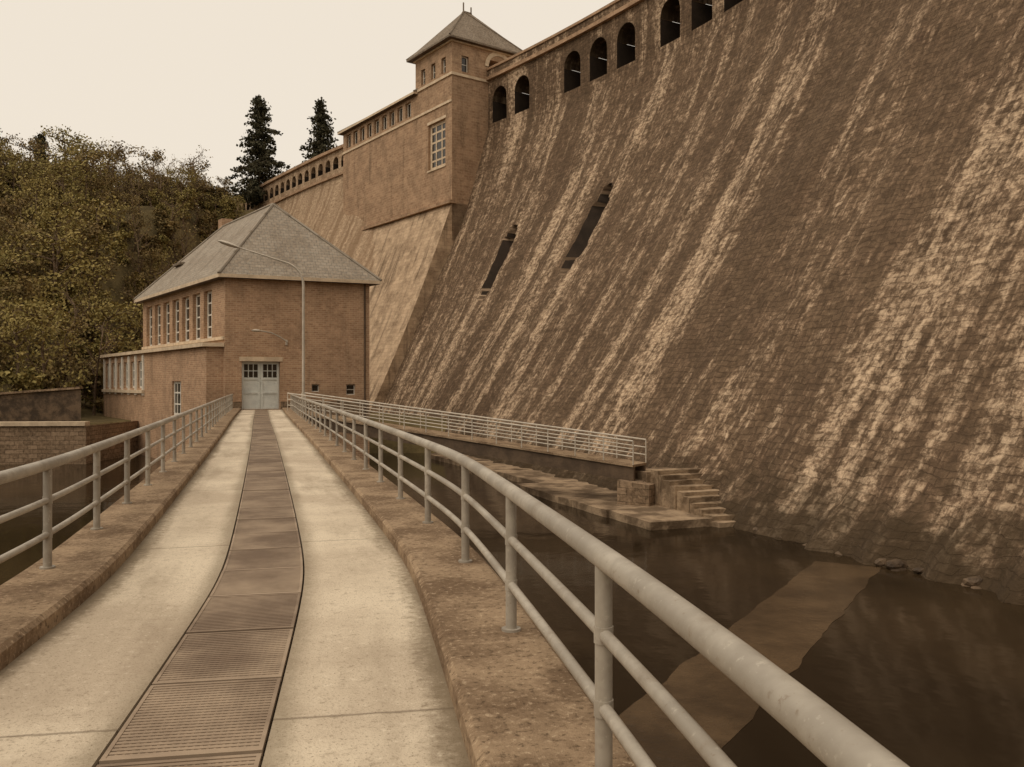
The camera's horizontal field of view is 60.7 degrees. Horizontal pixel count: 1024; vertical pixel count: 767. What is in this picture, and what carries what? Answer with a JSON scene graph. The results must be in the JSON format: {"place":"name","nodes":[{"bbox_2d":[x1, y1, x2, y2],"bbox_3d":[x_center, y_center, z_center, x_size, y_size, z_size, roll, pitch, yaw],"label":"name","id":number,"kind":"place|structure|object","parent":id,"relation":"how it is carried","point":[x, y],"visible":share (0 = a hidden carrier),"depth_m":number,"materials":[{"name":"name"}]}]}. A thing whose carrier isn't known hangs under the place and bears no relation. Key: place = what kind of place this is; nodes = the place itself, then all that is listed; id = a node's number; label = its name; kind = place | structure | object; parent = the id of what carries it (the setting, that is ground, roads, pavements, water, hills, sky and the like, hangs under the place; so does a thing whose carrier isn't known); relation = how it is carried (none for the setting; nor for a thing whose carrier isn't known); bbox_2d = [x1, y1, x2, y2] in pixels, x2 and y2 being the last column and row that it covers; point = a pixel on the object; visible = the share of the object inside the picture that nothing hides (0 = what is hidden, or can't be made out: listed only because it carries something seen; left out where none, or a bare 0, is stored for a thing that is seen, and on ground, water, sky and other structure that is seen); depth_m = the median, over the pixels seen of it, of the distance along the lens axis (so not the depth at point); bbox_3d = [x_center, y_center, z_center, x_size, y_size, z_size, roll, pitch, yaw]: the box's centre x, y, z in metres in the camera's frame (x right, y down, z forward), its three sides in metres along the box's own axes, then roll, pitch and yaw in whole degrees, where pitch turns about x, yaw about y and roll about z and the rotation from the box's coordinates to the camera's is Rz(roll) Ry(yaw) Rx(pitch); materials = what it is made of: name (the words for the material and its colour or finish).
{"place":"outdoors","nodes":[
{"label":"outdoors","id":0,"kind":"place"},
{"bbox_2d":[0,195,446,452],"bbox_3d":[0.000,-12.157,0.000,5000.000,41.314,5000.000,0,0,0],"label":"ground","id":1,"kind":"structure","parent":0,"point":[116,285],"depth_m":101.10,"materials":[{"name":"soil"}]},
{"bbox_2d":[24,132,50,197],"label":"conifer tree","id":2,"kind":"object","parent":1,"relation":"on","point":[40,137],"visible":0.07,"depth_m":144.63,"materials":[{"name":"green plant"}]},
{"bbox_2d":[0,387,82,421],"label":"retaining wall","id":3,"kind":"structure","parent":1,"relation":"on","point":[59,404],"depth_m":66.89,"materials":[{"name":"stone"}]},
{"bbox_2d":[0,421,137,463],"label":"quay wall","id":4,"kind":"structure","parent":1,"relation":"on","point":[26,442],"depth_m":59.81,"materials":[{"name":"stone"}]},
{"bbox_2d":[0,124,245,414],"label":"forest","id":5,"kind":"object","parent":1,"relation":"on","point":[82,196],"visible":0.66,"depth_m":97.55,"materials":[{"name":"green plant"}]},
{"bbox_2d":[100,342,223,460],"bbox_3d":[-26.017,2.728,67.929,5.160,10.544,30.892,0,0,-36],"label":"annex","id":6,"kind":"object","parent":1,"relation":"on","point":[145,387],"visible":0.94,"depth_m":62.52,"materials":[{"name":"brick"}]},
{"bbox_2d":[143,278,368,463],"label":"brick walls","id":7,"kind":"structure","parent":1,"relation":"on","point":[262,370],"depth_m":56.61,"materials":[{"name":"brick"}]},
{"bbox_2d":[142,285,369,419],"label":"stone trim","id":8,"kind":"structure","parent":7,"relation":"attached to","point":[283,404],"depth_m":57.88,"materials":[{"name":"stone"}]},
{"bbox_2d":[133,203,381,302],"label":"slate roof","id":9,"kind":"structure","parent":7,"relation":"on","point":[273,230],"depth_m":58.01,"materials":[{"name":"stone"}]},
{"bbox_2d":[251,329,287,344],"bbox_3d":[-15.196,-2.908,55.007,0.360,0.916,2.728,0,0,41],"label":"wall lamp","id":10,"kind":"object","parent":7,"relation":"attached to","point":[258,330],"visible":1,"depth_m":55.06,"materials":[{"name":"metal"}]},
{"bbox_2d":[224,95,289,208],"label":"conifer tree","id":11,"kind":"object","parent":1,"relation":"on","point":[260,139],"visible":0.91,"depth_m":140.88,"materials":[{"name":"green plant"}]},
{"bbox_2d":[217,240,304,410],"bbox_3d":[-14.454,-2.979,50.604,4.913,10.458,0.504,0,0,-12],"label":"street lamp","id":12,"kind":"object","parent":1,"relation":"on","point":[226,243],"visible":0.91,"depth_m":51.14,"materials":[{"name":"metal"}]},
{"bbox_2d":[294,97,338,166],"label":"conifer tree","id":13,"kind":"object","parent":1,"relation":"on","point":[323,141],"visible":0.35,"depth_m":142.18,"materials":[{"name":"green plant"}]},
{"bbox_2d":[0,394,909,766],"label":"access bridge","id":14,"kind":"structure","parent":1,"relation":"on","point":[290,586],"depth_m":5.37,"materials":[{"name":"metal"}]},
{"bbox_2d":[235,0,1023,604],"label":"masonry dam","id":15,"kind":"structure","parent":1,"relation":"on","point":[759,264],"depth_m":45.04,"materials":[{"name":"stone"}]},
{"bbox_2d":[337,2,521,412],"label":"gate tower","id":16,"kind":"structure","parent":15,"relation":"part of","point":[411,161],"depth_m":94.71,"materials":[{"name":"stone"}]},
{"bbox_2d":[0,0,711,193],"label":"sky","id":17,"kind":"structure","parent":0,"point":[176,77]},
{"bbox_2d":[0,453,1023,766],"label":"river water","id":18,"kind":"structure","parent":0,"point":[910,669],"depth_m":20.48,"materials":[{"name":"brown liquid"}]},
{"bbox_2d":[287,392,654,505],"bbox_3d":[-3.009,4.107,44.031,22.366,7.189,2.000,0,0,33],"label":"footbridge","id":19,"kind":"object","parent":18,"relation":"in","point":[632,489],"visible":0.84,"depth_m":41.28,"materials":[{"name":"concrete"}]},
{"bbox_2d":[431,453,732,530],"bbox_3d":[1.869,6.343,49.999,6.688,2.315,34.650,0,0,-21],"label":"stone landing","id":20,"kind":"object","parent":18,"relation":"in","point":[588,497],"visible":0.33,"depth_m":39.82,"materials":[{"name":"brown stone"}]},
{"bbox_2d":[635,467,735,527],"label":"stone steps","id":21,"kind":"structure","parent":20,"relation":"on","point":[685,490],"depth_m":36.33,"materials":[{"name":"brown stone"}]},
{"bbox_2d":[619,561,880,766],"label":"weir sill","id":22,"kind":"structure","parent":18,"relation":"in","point":[785,628],"depth_m":17.23,"materials":[{"name":"brown concrete"}]},
{"bbox_2d":[753,527,982,588],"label":"footing rocks","id":23,"kind":"object","parent":18,"relation":"in","point":[973,582],"visible":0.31,"depth_m":25.77,"materials":[{"name":"stone"}]}
]}

